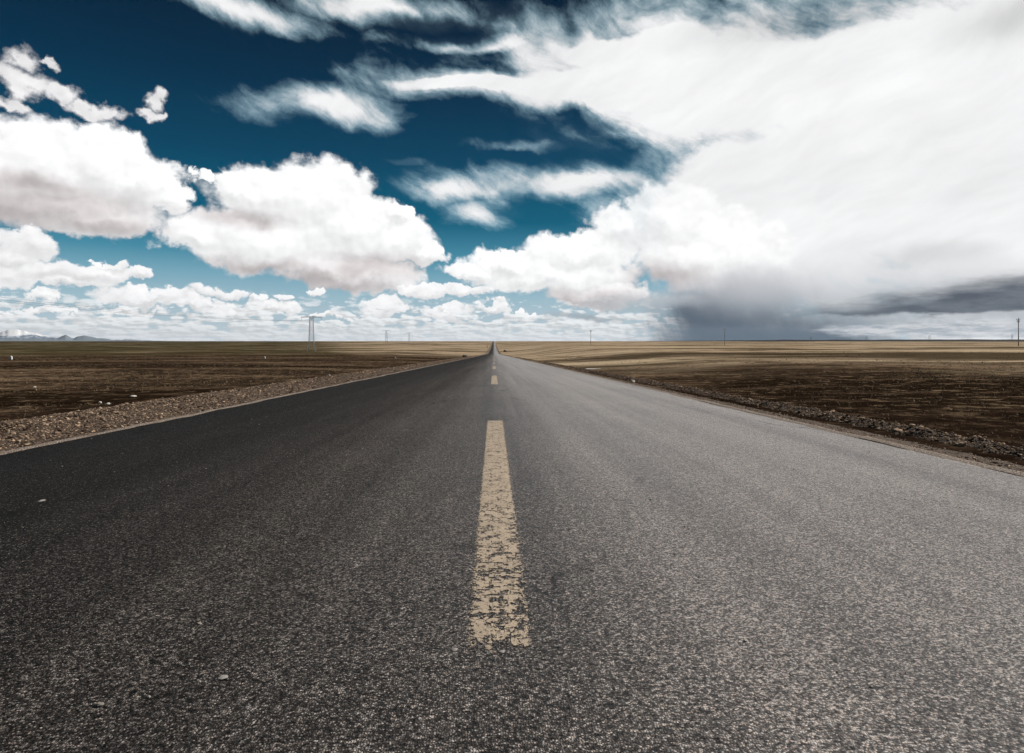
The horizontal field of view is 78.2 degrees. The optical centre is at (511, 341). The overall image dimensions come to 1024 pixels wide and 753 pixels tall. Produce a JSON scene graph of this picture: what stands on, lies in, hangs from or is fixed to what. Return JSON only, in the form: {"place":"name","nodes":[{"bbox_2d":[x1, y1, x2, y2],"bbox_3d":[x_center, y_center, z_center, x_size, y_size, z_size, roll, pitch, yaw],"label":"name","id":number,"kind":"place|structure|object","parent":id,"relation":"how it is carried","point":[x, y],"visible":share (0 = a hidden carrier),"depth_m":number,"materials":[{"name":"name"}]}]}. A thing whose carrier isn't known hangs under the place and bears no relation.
{"place":"outdoors","nodes":[
{"label":"outdoors","id":0,"kind":"place"},
{"bbox_2d":[0,329,53,338],"bbox_3d":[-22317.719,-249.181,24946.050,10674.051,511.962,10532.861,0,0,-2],"label":"snowy mountain","id":1,"kind":"structure","parent":0,"point":[11,333],"depth_m":25009.08,"materials":[{"name":"white snow"}]},
{"bbox_2d":[0,335,151,340],"bbox_3d":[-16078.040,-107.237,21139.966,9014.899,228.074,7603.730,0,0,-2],"label":"hills","id":2,"kind":"structure","parent":0,"point":[78,338],"depth_m":21149.61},
{"bbox_2d":[0,341,1023,752],"bbox_3d":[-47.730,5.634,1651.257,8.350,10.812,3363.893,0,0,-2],"label":"road","id":3,"kind":"structure","parent":0,"point":[922,583],"depth_m":2.20,"materials":[{"name":"grey asphalt"}]},
{"bbox_2d":[218,675,227,679],"bbox_3d":[-0.708,0.824,1.545,0.024,0.005,0.022,0,0,-20],"label":"stone chip","id":4,"kind":"object","parent":3,"relation":"on","point":[221,677],"visible":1,"depth_m":1.54,"materials":[{"name":"grey stone"}]},
{"bbox_2d":[0,358,467,454],"bbox_3d":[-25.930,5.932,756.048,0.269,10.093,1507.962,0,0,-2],"label":"pale road edge","id":5,"kind":"object","parent":3,"relation":"on","point":[67,439],"visible":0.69,"depth_m":7.53,"materials":[{"name":"grey concrete"}]},
{"bbox_2d":[491,376,497,383],"bbox_3d":[-0.528,1.144,18.893,0.230,0.114,6.000,0,0,-2],"label":"road marking","id":6,"kind":"object","parent":3,"relation":"on","point":[493,381],"visible":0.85,"depth_m":18.01,"materials":[{"name":"yellow paint"}]},
{"bbox_2d":[467,421,530,651],"bbox_3d":[-0.112,0.872,4.424,0.230,0.111,5.850,0,0,-2],"label":"road marking","id":7,"kind":"object","parent":3,"relation":"on","point":[503,535],"visible":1,"depth_m":2.57,"materials":[{"name":"yellow paint"}]},
{"bbox_2d":[4,372,1015,749],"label":"loose chippings","id":8,"kind":"object","parent":3,"relation":"on","point":[456,558],"visible":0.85,"depth_m":2.24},
{"bbox_2d":[497,351,1023,476],"bbox_3d":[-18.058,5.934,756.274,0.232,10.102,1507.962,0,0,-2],"label":"pale road edge","id":9,"kind":"object","parent":3,"relation":"on","point":[978,464],"visible":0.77,"depth_m":6.14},
{"bbox_2d":[0,341,1023,465],"bbox_3d":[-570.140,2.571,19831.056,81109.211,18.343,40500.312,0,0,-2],"label":"ground","id":10,"kind":"structure","parent":0,"point":[741,375],"depth_m":39.93,"materials":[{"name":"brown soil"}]},
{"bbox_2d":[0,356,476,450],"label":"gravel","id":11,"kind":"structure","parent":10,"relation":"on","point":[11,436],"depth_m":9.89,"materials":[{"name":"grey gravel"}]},
{"bbox_2d":[0,345,491,451],"bbox_3d":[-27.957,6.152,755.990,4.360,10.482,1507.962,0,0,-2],"label":"gravel shoulder","id":12,"kind":"object","parent":10,"relation":"on","point":[73,433],"visible":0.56,"depth_m":9.36},
{"bbox_2d":[301,316,321,349],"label":"pylon","id":13,"kind":"object","parent":10,"relation":"on","point":[312,317],"visible":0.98,"depth_m":553.69,"materials":[{"name":"metal"}]},
{"bbox_2d":[8,302,236,319],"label":"power cable","id":14,"kind":"object","parent":13,"relation":"hanging from","point":[118,312],"visible":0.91,"depth_m":339.46,"materials":[{"name":"metal"}]},
{"bbox_2d":[0,299,247,319],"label":"power cable","id":15,"kind":"object","parent":13,"relation":"hanging from","point":[122,311],"visible":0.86,"depth_m":335.41,"materials":[{"name":"metal"}]},
{"bbox_2d":[4,297,312,320],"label":"power cable","id":16,"kind":"object","parent":13,"relation":"hanging from","point":[175,314],"visible":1,"depth_m":368.09,"materials":[{"name":"metal"}]},
{"bbox_2d":[496,345,1023,459],"bbox_3d":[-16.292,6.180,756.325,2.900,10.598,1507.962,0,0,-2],"label":"gravel berm","id":17,"kind":"structure","parent":10,"relation":"on","point":[970,442],"depth_m":7.98,"materials":[{"name":"gravel"}]},
{"bbox_2d":[516,357,1023,459],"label":"loose rubble","id":18,"kind":"object","parent":17,"relation":"on","point":[961,443],"visible":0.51,"depth_m":7.62,"materials":[{"name":"gravel"}]},
{"bbox_2d":[496,348,1023,471],"bbox_3d":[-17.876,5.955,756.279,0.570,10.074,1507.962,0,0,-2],"label":"dirt shoulder","id":19,"kind":"object","parent":10,"relation":"on","point":[862,433],"visible":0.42,"depth_m":6.81},
{"bbox_2d":[523,359,1023,470],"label":"grit","id":20,"kind":"object","parent":19,"relation":"on","point":[960,451],"visible":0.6,"depth_m":6.82,"materials":[{"name":"gravel"}]},
{"bbox_2d":[1016,318,1019,345],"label":"utility pole","id":21,"kind":"object","parent":10,"relation":"on","point":[1018,330],"visible":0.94,"depth_m":415.22,"materials":[{"name":"concrete"}]},
{"bbox_2d":[0,0,1023,340],"label":"sky","id":22,"kind":"structure","parent":0,"point":[428,170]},
{"bbox_2d":[548,356,1023,372],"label":"dirt track","id":23,"kind":"structure","parent":0,"point":[791,363],"depth_m":42.41,"materials":[{"name":"brown soil"}]},
{"bbox_2d":[721,339,1023,341],"bbox_3d":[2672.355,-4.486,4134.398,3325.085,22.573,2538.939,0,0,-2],"label":"ridge","id":24,"kind":"structure","parent":0,"point":[987,340],"depth_m":4213.97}
]}

